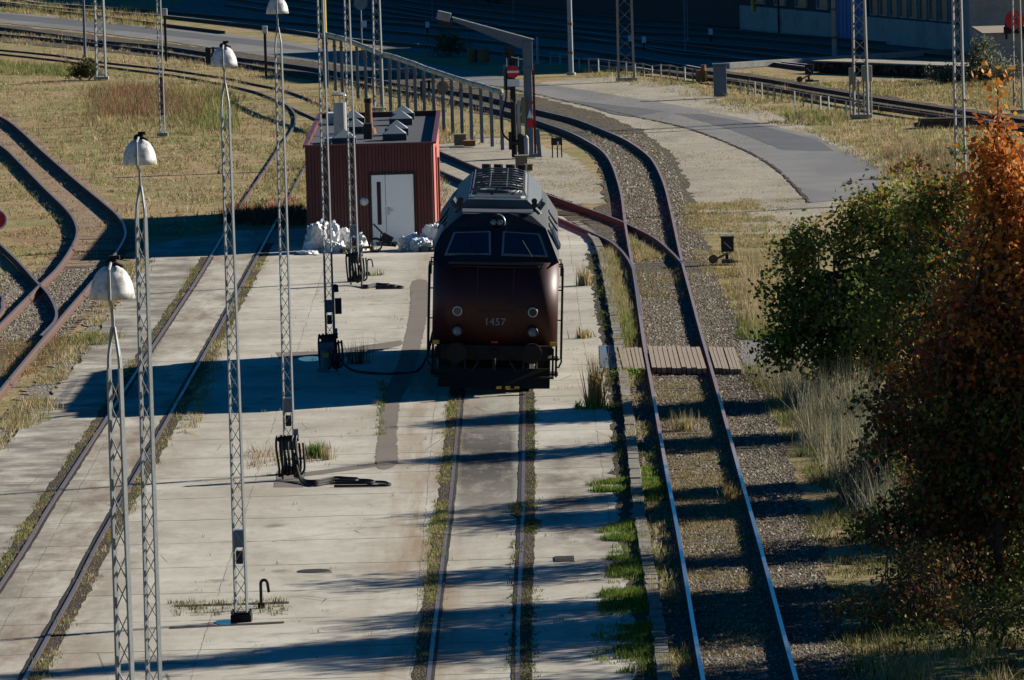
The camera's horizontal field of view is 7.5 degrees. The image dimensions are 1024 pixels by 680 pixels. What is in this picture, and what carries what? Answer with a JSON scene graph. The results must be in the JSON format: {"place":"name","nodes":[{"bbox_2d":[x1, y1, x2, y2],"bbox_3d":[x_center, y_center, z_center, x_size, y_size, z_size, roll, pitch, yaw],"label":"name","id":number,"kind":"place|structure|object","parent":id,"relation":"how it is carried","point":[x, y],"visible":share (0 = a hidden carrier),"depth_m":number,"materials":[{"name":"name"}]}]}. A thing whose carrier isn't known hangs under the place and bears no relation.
{"place":"outdoors","nodes":[
{"label":"outdoors","id":0,"kind":"place"},
{"bbox_2d":[332,284,341,359],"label":"junction box","id":1,"kind":"object","parent":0,"point":[337,306],"visible":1,"depth_m":190.46,"materials":[{"name":"black paint"}]},
{"bbox_2d":[0,12,879,201],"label":"road","id":2,"kind":"structure","parent":0,"point":[816,176],"depth_m":311.81,"materials":[{"name":"asphalt"}]},
{"bbox_2d":[0,13,321,51],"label":"road patch","id":3,"kind":"object","parent":2,"relation":"on","point":[134,29],"visible":0.91,"depth_m":421.71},
{"bbox_2d":[354,0,366,60],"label":"round sign","id":4,"kind":"object","parent":2,"relation":"on","point":[360,5],"visible":1,"depth_m":373.39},
{"bbox_2d":[572,100,662,116],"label":"road patch","id":5,"kind":"object","parent":2,"relation":"on","point":[633,111],"visible":1,"depth_m":318.32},
{"bbox_2d":[675,113,832,150],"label":"road patch","id":6,"kind":"object","parent":2,"relation":"on","point":[782,140],"visible":1,"depth_m":295.48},
{"bbox_2d":[0,0,1023,679],"bbox_3d":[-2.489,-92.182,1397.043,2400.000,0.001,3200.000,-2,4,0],"label":"ground","id":7,"kind":"structure","parent":0,"point":[548,72],"depth_m":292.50,"materials":[{"name":"plant"}]},
{"bbox_2d":[0,108,134,402],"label":"side track bed","id":8,"kind":"object","parent":7,"relation":"on","point":[79,203],"visible":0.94,"depth_m":262.96,"materials":[{"name":"gravel"}]},
{"bbox_2d":[0,243,58,340],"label":"railway track","id":9,"kind":"structure","parent":8,"relation":"on","point":[21,267],"depth_m":219.05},
{"bbox_2d":[0,264,103,339],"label":"stony bed","id":10,"kind":"object","parent":8,"relation":"on","point":[41,311],"visible":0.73,"depth_m":216.85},
{"bbox_2d":[0,116,140,400],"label":"railway track","id":11,"kind":"structure","parent":8,"relation":"on","point":[12,379],"depth_m":230.77,"materials":[{"name":"metal"}]},
{"bbox_2d":[0,253,150,447],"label":"soil strip","id":12,"kind":"object","parent":7,"relation":"on","point":[40,389],"visible":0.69,"depth_m":189.45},
{"bbox_2d":[61,55,102,79],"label":"round bush","id":13,"kind":"object","parent":7,"relation":"on","point":[84,69],"visible":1,"depth_m":361.49,"materials":[{"name":"green plant"}]},
{"bbox_2d":[94,0,108,79],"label":"lattice mast","id":14,"kind":"object","parent":7,"relation":"on","point":[98,77],"visible":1,"depth_m":360.50,"materials":[{"name":"metal"}]},
{"bbox_2d":[89,255,134,679],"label":"lattice lamp mast","id":15,"kind":"object","parent":7,"relation":"on","point":[111,281],"visible":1,"depth_m":79.81,"materials":[{"name":"white metal"}]},
{"bbox_2d":[0,3,225,33],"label":"railway track","id":16,"kind":"structure","parent":7,"relation":"on","point":[174,26],"depth_m":430.40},
{"bbox_2d":[156,0,167,135],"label":"lattice mast","id":17,"kind":"object","parent":7,"relation":"on","point":[160,133],"visible":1,"depth_m":306.65,"materials":[{"name":"metal"}]},
{"bbox_2d":[0,216,657,679],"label":"concrete apron","id":18,"kind":"object","parent":7,"relation":"on","point":[328,530],"visible":0.68,"depth_m":157.15,"materials":[{"name":"concrete"}]},
{"bbox_2d":[0,257,208,580],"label":"joint soil","id":19,"kind":"structure","parent":18,"relation":"on","point":[57,482],"depth_m":171.61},
{"bbox_2d":[0,257,213,593],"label":"rail groove","id":20,"kind":"object","parent":18,"relation":"on","point":[67,484],"visible":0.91,"depth_m":167.22},
{"bbox_2d":[18,243,262,679],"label":"rail groove","id":21,"kind":"object","parent":18,"relation":"on","point":[62,600],"visible":0.88,"depth_m":154.93},
{"bbox_2d":[122,131,162,679],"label":"lattice lamp mast","id":22,"kind":"object","parent":18,"relation":"on","point":[139,150],"visible":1,"depth_m":105.49,"materials":[{"name":"white metal"}]},
{"bbox_2d":[27,243,273,679],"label":"joint soil","id":23,"kind":"structure","parent":18,"relation":"on","point":[74,604],"depth_m":150.07,"materials":[{"name":"soil"}]},
{"bbox_2d":[0,49,332,679],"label":"railway track","id":24,"kind":"structure","parent":18,"relation":"on","point":[65,605],"depth_m":193.83,"materials":[{"name":"metal"}]},
{"bbox_2d":[211,41,252,621],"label":"lattice lamp mast","id":25,"kind":"object","parent":18,"relation":"on","point":[223,56],"visible":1,"depth_m":135.78,"materials":[{"name":"grey metal"}]},
{"bbox_2d":[274,471,304,486],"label":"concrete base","id":26,"kind":"object","parent":18,"relation":"on","point":[289,481],"visible":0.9,"depth_m":161.63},
{"bbox_2d":[266,0,294,474],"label":"lattice lamp mast","id":27,"kind":"object","parent":26,"relation":"on","point":[276,7],"visible":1,"depth_m":162.90,"materials":[{"name":"grey metal"}]},
{"bbox_2d":[305,438,331,458],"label":"weed","id":28,"kind":"object","parent":18,"relation":"on","point":[313,449],"visible":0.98,"depth_m":166.82,"materials":[{"name":"green plant"}]},
{"bbox_2d":[302,218,340,252],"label":"plastic heap","id":29,"kind":"object","parent":18,"relation":"on","point":[313,238],"visible":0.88,"depth_m":234.03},
{"bbox_2d":[317,0,332,356],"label":"lattice lamp mast","id":30,"kind":"object","parent":18,"relation":"on","point":[328,309],"visible":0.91,"depth_m":191.23,"materials":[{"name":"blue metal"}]},
{"bbox_2d":[275,429,391,486],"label":"hose stand","id":31,"kind":"object","parent":18,"relation":"on","point":[288,442],"visible":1,"depth_m":161.99,"materials":[{"name":"rubber"}]},
{"bbox_2d":[276,340,402,358],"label":"asphalt strip","id":32,"kind":"object","parent":18,"relation":"on","point":[368,349],"visible":0.66,"depth_m":196.02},
{"bbox_2d":[304,463,376,475],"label":"asphalt strip","id":33,"kind":"object","parent":18,"relation":"on","point":[332,470],"visible":1,"depth_m":164.07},
{"bbox_2d":[344,0,360,281],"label":"lattice lamp mast","id":34,"kind":"object","parent":18,"relation":"on","point":[353,230],"visible":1,"depth_m":220.75,"materials":[{"name":"grey metal"}]},
{"bbox_2d":[341,335,375,364],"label":"weed","id":35,"kind":"object","parent":18,"relation":"on","point":[361,358],"visible":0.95,"depth_m":191.85,"materials":[{"name":"green plant"}]},
{"bbox_2d":[303,92,440,244],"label":"corrugated shed","id":36,"kind":"structure","parent":18,"relation":"on","point":[397,170],"depth_m":236.97,"materials":[{"name":"metal"}]},
{"bbox_2d":[369,172,416,244],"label":"door","id":37,"kind":"structure","parent":36,"relation":"in","point":[399,210],"depth_m":236.92,"materials":[{"name":"paint"}]},
{"bbox_2d":[317,328,431,374],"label":"hose stand","id":38,"kind":"object","parent":18,"relation":"on","point":[328,344],"visible":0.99,"depth_m":189.49,"materials":[{"name":"black metal"}]},
{"bbox_2d":[345,247,403,288],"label":"hose stand","id":39,"kind":"object","parent":18,"relation":"on","point":[355,257],"visible":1,"depth_m":219.56,"materials":[{"name":"black metal"}]},
{"bbox_2d":[369,223,396,251],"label":"hand cart","id":40,"kind":"object","parent":18,"relation":"on","point":[385,239],"visible":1,"depth_m":233.60,"materials":[{"name":"black metal"}]},
{"bbox_2d":[374,279,427,468],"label":"asphalt strip","id":41,"kind":"object","parent":18,"relation":"on","point":[386,456],"visible":0.95,"depth_m":187.32,"materials":[{"name":"asphalt"}]},
{"bbox_2d":[409,236,433,251],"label":"plastic heap","id":42,"kind":"object","parent":18,"relation":"on","point":[415,243],"visible":1,"depth_m":233.26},
{"bbox_2d":[418,221,438,242],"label":"plastic heap","id":43,"kind":"object","parent":18,"relation":"on","point":[429,231],"visible":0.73,"depth_m":233.97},
{"bbox_2d":[412,362,458,679],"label":"joint soil","id":44,"kind":"structure","parent":18,"relation":"on","point":[419,671],"depth_m":143.76,"materials":[{"name":"soil"}]},
{"bbox_2d":[431,388,464,679],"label":"rail groove","id":45,"kind":"object","parent":18,"relation":"on","point":[440,611],"visible":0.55,"depth_m":147.24},
{"bbox_2d":[426,389,525,679],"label":"railway track","id":46,"kind":"structure","parent":18,"relation":"on","point":[430,660],"depth_m":147.21,"materials":[{"name":"metal"}]},
{"bbox_2d":[426,164,563,389],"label":"diesel locomotive","id":47,"kind":"object","parent":46,"relation":"on","point":[496,245],"visible":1,"depth_m":181.74,"materials":[{"name":"brown metal"}]},
{"bbox_2d":[511,389,522,679],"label":"rail groove","id":48,"kind":"object","parent":18,"relation":"on","point":[518,524],"visible":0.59,"depth_m":150.03},
{"bbox_2d":[520,364,535,679],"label":"joint soil","id":49,"kind":"structure","parent":18,"relation":"on","point":[528,556],"depth_m":147.41,"materials":[{"name":"soil"}]},
{"bbox_2d":[574,258,594,285],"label":"dock plant","id":50,"kind":"object","parent":18,"relation":"on","point":[583,280],"visible":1,"depth_m":216.93,"materials":[{"name":"beige plant"}]},
{"bbox_2d":[575,345,612,407],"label":"dock plant","id":51,"kind":"object","parent":18,"relation":"on","point":[594,382],"visible":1,"depth_m":177.45,"materials":[{"name":"green plant"}]},
{"bbox_2d":[574,397,622,409],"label":"weed","id":52,"kind":"object","parent":18,"relation":"on","point":[590,406],"visible":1,"depth_m":177.19,"materials":[{"name":"green plant"}]},
{"bbox_2d":[599,345,616,367],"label":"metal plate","id":53,"kind":"object","parent":18,"relation":"on","point":[604,348],"visible":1,"depth_m":192.23,"materials":[{"name":"metal"}]},
{"bbox_2d":[587,254,656,679],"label":"gutter soil","id":54,"kind":"structure","parent":18,"relation":"on","point":[624,505],"depth_m":169.04,"materials":[{"name":"soil"}]},
{"bbox_2d":[372,0,386,110],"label":"lattice mast","id":55,"kind":"object","parent":7,"relation":"on","point":[374,108],"visible":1,"depth_m":322.63,"materials":[{"name":"metal"}]},
{"bbox_2d":[321,0,503,149],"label":"fence","id":56,"kind":"object","parent":7,"relation":"on","point":[434,72],"visible":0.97,"depth_m":313.78,"materials":[{"name":"grey metal"}]},
{"bbox_2d":[0,24,866,679],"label":"ballast bed","id":57,"kind":"object","parent":7,"relation":"on","point":[606,124],"visible":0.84,"depth_m":201.48,"materials":[{"name":"gravel"}]},
{"bbox_2d":[0,27,825,679],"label":"railway track","id":58,"kind":"structure","parent":57,"relation":"on","point":[762,563],"depth_m":166.96,"materials":[{"name":"metal"}]},
{"bbox_2d":[664,409,699,430],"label":"weed","id":59,"kind":"object","parent":58,"relation":"on","point":[684,424],"visible":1,"depth_m":171.16,"materials":[{"name":"green plant"}]},
{"bbox_2d":[0,91,857,679],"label":"ballast chips","id":60,"kind":"object","parent":57,"relation":"on","point":[670,323],"visible":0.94,"depth_m":169.93,"materials":[{"name":"gravel"}]},
{"bbox_2d":[439,151,696,319],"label":"railway track","id":61,"kind":"structure","parent":57,"relation":"on","point":[573,211],"depth_m":243.24,"materials":[{"name":"metal"}]},
{"bbox_2d":[619,345,740,374],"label":"timber crossing","id":62,"kind":"object","parent":57,"relation":"on","point":[677,358],"visible":0.99,"depth_m":188.91,"materials":[{"name":"wood"}]},
{"bbox_2d":[439,136,604,210],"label":"gravel yard","id":63,"kind":"structure","parent":7,"relation":"on","point":[478,154],"depth_m":278.40,"materials":[{"name":"gravel"}]},
{"bbox_2d":[436,10,541,157],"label":"fuelling crane","id":64,"kind":"object","parent":63,"relation":"on","point":[525,110],"visible":0.98,"depth_m":283.80,"materials":[{"name":"grey metal"}]},
{"bbox_2d":[506,56,522,154],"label":"no entry sign","id":65,"kind":"object","parent":63,"relation":"on","point":[512,71],"visible":0.98,"depth_m":283.64,"materials":[{"name":"metal"}]},
{"bbox_2d":[167,0,936,70],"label":"yard bed","id":66,"kind":"object","parent":7,"relation":"on","point":[213,7],"visible":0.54,"depth_m":403.34,"materials":[{"name":"gravel"}]},
{"bbox_2d":[0,0,700,69],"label":"railway track","id":67,"kind":"structure","parent":66,"relation":"on","point":[400,33],"depth_m":408.87,"materials":[{"name":"metal"}]},
{"bbox_2d":[419,26,472,56],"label":"weed bush","id":68,"kind":"object","parent":66,"relation":"on","point":[449,43],"visible":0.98,"depth_m":376.86,"materials":[{"name":"green plant"}]},
{"bbox_2d":[224,0,882,69],"bbox_3d":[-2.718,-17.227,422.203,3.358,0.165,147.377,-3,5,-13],"label":"railway track","id":69,"kind":"structure","parent":66,"relation":"on","point":[792,66],"depth_m":391.33,"materials":[{"name":"metal"}]},
{"bbox_2d":[439,0,708,25],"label":"railway track","id":70,"kind":"structure","parent":66,"relation":"on","point":[573,13],"depth_m":427.69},
{"bbox_2d":[367,0,951,58],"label":"railway track","id":71,"kind":"structure","parent":66,"relation":"on","point":[669,28],"depth_m":400.00,"materials":[{"name":"metal"}]},
{"bbox_2d":[831,0,836,55],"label":"steel pole","id":72,"kind":"object","parent":66,"relation":"on","point":[833,28],"visible":0.77,"depth_m":360.57,"materials":[{"name":"metal"}]},
{"bbox_2d":[726,49,956,67],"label":"cable duct","id":73,"kind":"object","parent":66,"relation":"on","point":[810,59],"visible":0.71,"depth_m":359.02,"materials":[{"name":"concrete"}]},
{"bbox_2d":[567,0,575,74],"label":"steel pole","id":74,"kind":"object","parent":7,"relation":"on","point":[570,39],"visible":1,"depth_m":351.49,"materials":[{"name":"metal"}]},
{"bbox_2d":[572,221,671,679],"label":"kerb","id":75,"kind":"structure","parent":7,"relation":"on","point":[656,614],"depth_m":155.69,"materials":[{"name":"concrete"}]},
{"bbox_2d":[550,52,693,81],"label":"post fence","id":76,"kind":"object","parent":7,"relation":"on","point":[643,70],"visible":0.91,"depth_m":349.43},
{"bbox_2d":[516,76,896,233],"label":"gravel verge","id":77,"kind":"structure","parent":7,"relation":"on","point":[700,143],"depth_m":281.05,"materials":[{"name":"gravel"}]},
{"bbox_2d":[616,0,636,80],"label":"lattice mast","id":78,"kind":"object","parent":77,"relation":"on","point":[632,51],"visible":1,"depth_m":344.38,"materials":[{"name":"metal"}]},
{"bbox_2d":[517,90,809,201],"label":"road edge","id":79,"kind":"object","parent":77,"relation":"on","point":[795,186],"visible":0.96,"depth_m":285.66,"materials":[{"name":"concrete"}]},
{"bbox_2d":[712,63,726,96],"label":"relay cabinet","id":80,"kind":"object","parent":77,"relation":"on","point":[719,80],"visible":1,"depth_m":326.55,"materials":[{"name":"grey metal"}]},
{"bbox_2d":[465,0,960,51],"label":"engine shed","id":81,"kind":"structure","parent":7,"relation":"on","point":[920,23],"depth_m":389.39,"materials":[{"name":"metal"}]},
{"bbox_2d":[928,0,938,20],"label":"window","id":82,"kind":"structure","parent":81,"relation":"in","point":[933,4],"depth_m":370.01,"materials":[{"name":"glass"}]},
{"bbox_2d":[938,0,948,21],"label":"window","id":83,"kind":"structure","parent":81,"relation":"in","point":[943,4],"depth_m":368.57,"materials":[{"name":"glass"}]},
{"bbox_2d":[709,236,742,263],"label":"switch stand","id":84,"kind":"object","parent":7,"relation":"on","point":[727,243],"visible":0.98,"depth_m":224.39,"materials":[{"name":"black paint"}]},
{"bbox_2d":[740,80,846,112],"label":"post fence","id":85,"kind":"object","parent":7,"relation":"on","point":[793,95],"visible":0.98,"depth_m":320.84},
{"bbox_2d":[598,55,1023,131],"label":"railway track","id":86,"kind":"structure","parent":7,"relation":"on","point":[880,100],"depth_m":324.44,"materials":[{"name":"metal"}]},
{"bbox_2d":[742,161,979,394],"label":"leafy tree","id":87,"kind":"object","parent":7,"relation":"on","point":[819,296],"visible":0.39,"depth_m":178.00,"materials":[{"name":"green plant"}]},
{"bbox_2d":[851,0,871,117],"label":"lattice mast","id":88,"kind":"object","parent":7,"relation":"on","point":[868,114],"visible":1,"depth_m":306.11,"materials":[{"name":"metal"}]},
{"bbox_2d":[849,65,871,117],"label":"switch cabinet","id":89,"kind":"object","parent":88,"relation":"attached to","point":[863,72],"visible":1,"depth_m":306.51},
{"bbox_2d":[811,417,930,507],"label":"undergrowth bush","id":90,"kind":"object","parent":7,"relation":"on","point":[865,461],"visible":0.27,"depth_m":153.91,"materials":[{"name":"green plant"}]},
{"bbox_2d":[880,150,930,176],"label":"weed bush","id":91,"kind":"object","parent":7,"relation":"on","point":[918,161],"visible":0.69,"depth_m":265.29,"materials":[{"name":"green plant"}]},
{"bbox_2d":[812,525,1002,636],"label":"undergrowth bush","id":92,"kind":"object","parent":7,"relation":"on","point":[922,597],"visible":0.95,"depth_m":132.18,"materials":[{"name":"green plant"}]},
{"bbox_2d":[833,192,991,444],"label":"autumn tree","id":93,"kind":"object","parent":7,"relation":"on","point":[904,333],"visible":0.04,"depth_m":159.23,"materials":[{"name":"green plant"}]},
{"bbox_2d":[810,59,1023,76],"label":"platform edge","id":94,"kind":"object","parent":7,"relation":"on","point":[896,67],"visible":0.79,"depth_m":344.00,"materials":[{"name":"concrete"}]},
{"bbox_2d":[827,133,1023,419],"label":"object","id":95,"kind":"object","parent":7,"relation":"on","point":[924,210],"visible":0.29,"depth_m":170.18,"materials":[{"name":"green plant"}]},
{"bbox_2d":[841,433,1017,551],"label":"undergrowth bush","id":96,"kind":"object","parent":7,"relation":"on","point":[907,484],"visible":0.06,"depth_m":146.70,"materials":[{"name":"green plant"}]},
{"bbox_2d":[839,60,1023,602],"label":"autumn tree","id":97,"kind":"object","parent":7,"relation":"on","point":[955,448],"visible":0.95,"depth_m":136.25,"materials":[{"name":"orange plant"}]},
{"bbox_2d":[915,117,972,127],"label":"sleeper pile","id":98,"kind":"object","parent":7,"relation":"on","point":[939,121],"visible":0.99,"depth_m":297.52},
{"bbox_2d":[874,504,1023,590],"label":"undergrowth bush","id":99,"kind":"object","parent":7,"relation":"on","point":[1005,541],"visible":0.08,"depth_m":139.17,"materials":[{"name":"green plant"}]},
{"bbox_2d":[919,62,984,83],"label":"willow bush","id":100,"kind":"object","parent":7,"relation":"on","point":[942,76],"visible":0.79,"depth_m":333.84,"materials":[{"name":"green plant"}]},
{"bbox_2d":[890,561,1023,651],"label":"undergrowth bush","id":101,"kind":"object","parent":7,"relation":"on","point":[996,611],"visible":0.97,"depth_m":129.33,"materials":[{"name":"green plant"}]},
{"bbox_2d":[951,0,966,195],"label":"lattice mast","id":102,"kind":"object","parent":7,"relation":"on","point":[961,74],"visible":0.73,"depth_m":251.89,"materials":[{"name":"metal"}]},
{"bbox_2d":[903,217,1021,434],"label":"bushy tree","id":103,"kind":"object","parent":7,"relation":"on","point":[955,260],"visible":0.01,"depth_m":156.64,"materials":[{"name":"green plant"}]},
{"bbox_2d":[936,34,1023,82],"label":"willow bush","id":104,"kind":"object","parent":7,"relation":"on","point":[975,58],"visible":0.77,"depth_m":334.20,"materials":[{"name":"green plant"}]},
{"bbox_2d":[962,0,1023,54],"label":"end wall block","id":105,"kind":"structure","parent":7,"relation":"on","point":[985,12],"depth_m":359.68,"materials":[{"name":"concrete"}]},
{"bbox_2d":[972,25,1023,64],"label":"loading bank","id":106,"kind":"structure","parent":7,"relation":"on","point":[997,33],"depth_m":345.13,"materials":[{"name":"concrete"}]},
{"bbox_2d":[982,55,1023,84],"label":"willow bush","id":107,"kind":"object","parent":7,"relation":"on","point":[998,74],"visible":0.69,"depth_m":331.09,"materials":[{"name":"green plant"}]},
{"bbox_2d":[1011,0,1023,112],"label":"lattice mast","id":108,"kind":"object","parent":7,"relation":"on","point":[1021,110],"visible":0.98,"depth_m":306.63,"materials":[{"name":"metal"}]},
{"bbox_2d":[739,337,825,365],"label":"asphalt path","id":109,"kind":"structure","parent":0,"point":[751,358],"depth_m":192.60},
{"bbox_2d":[1003,10,1023,38],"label":"red disc signal","id":110,"kind":"object","parent":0,"point":[1008,25],"visible":0.78,"depth_m":338.36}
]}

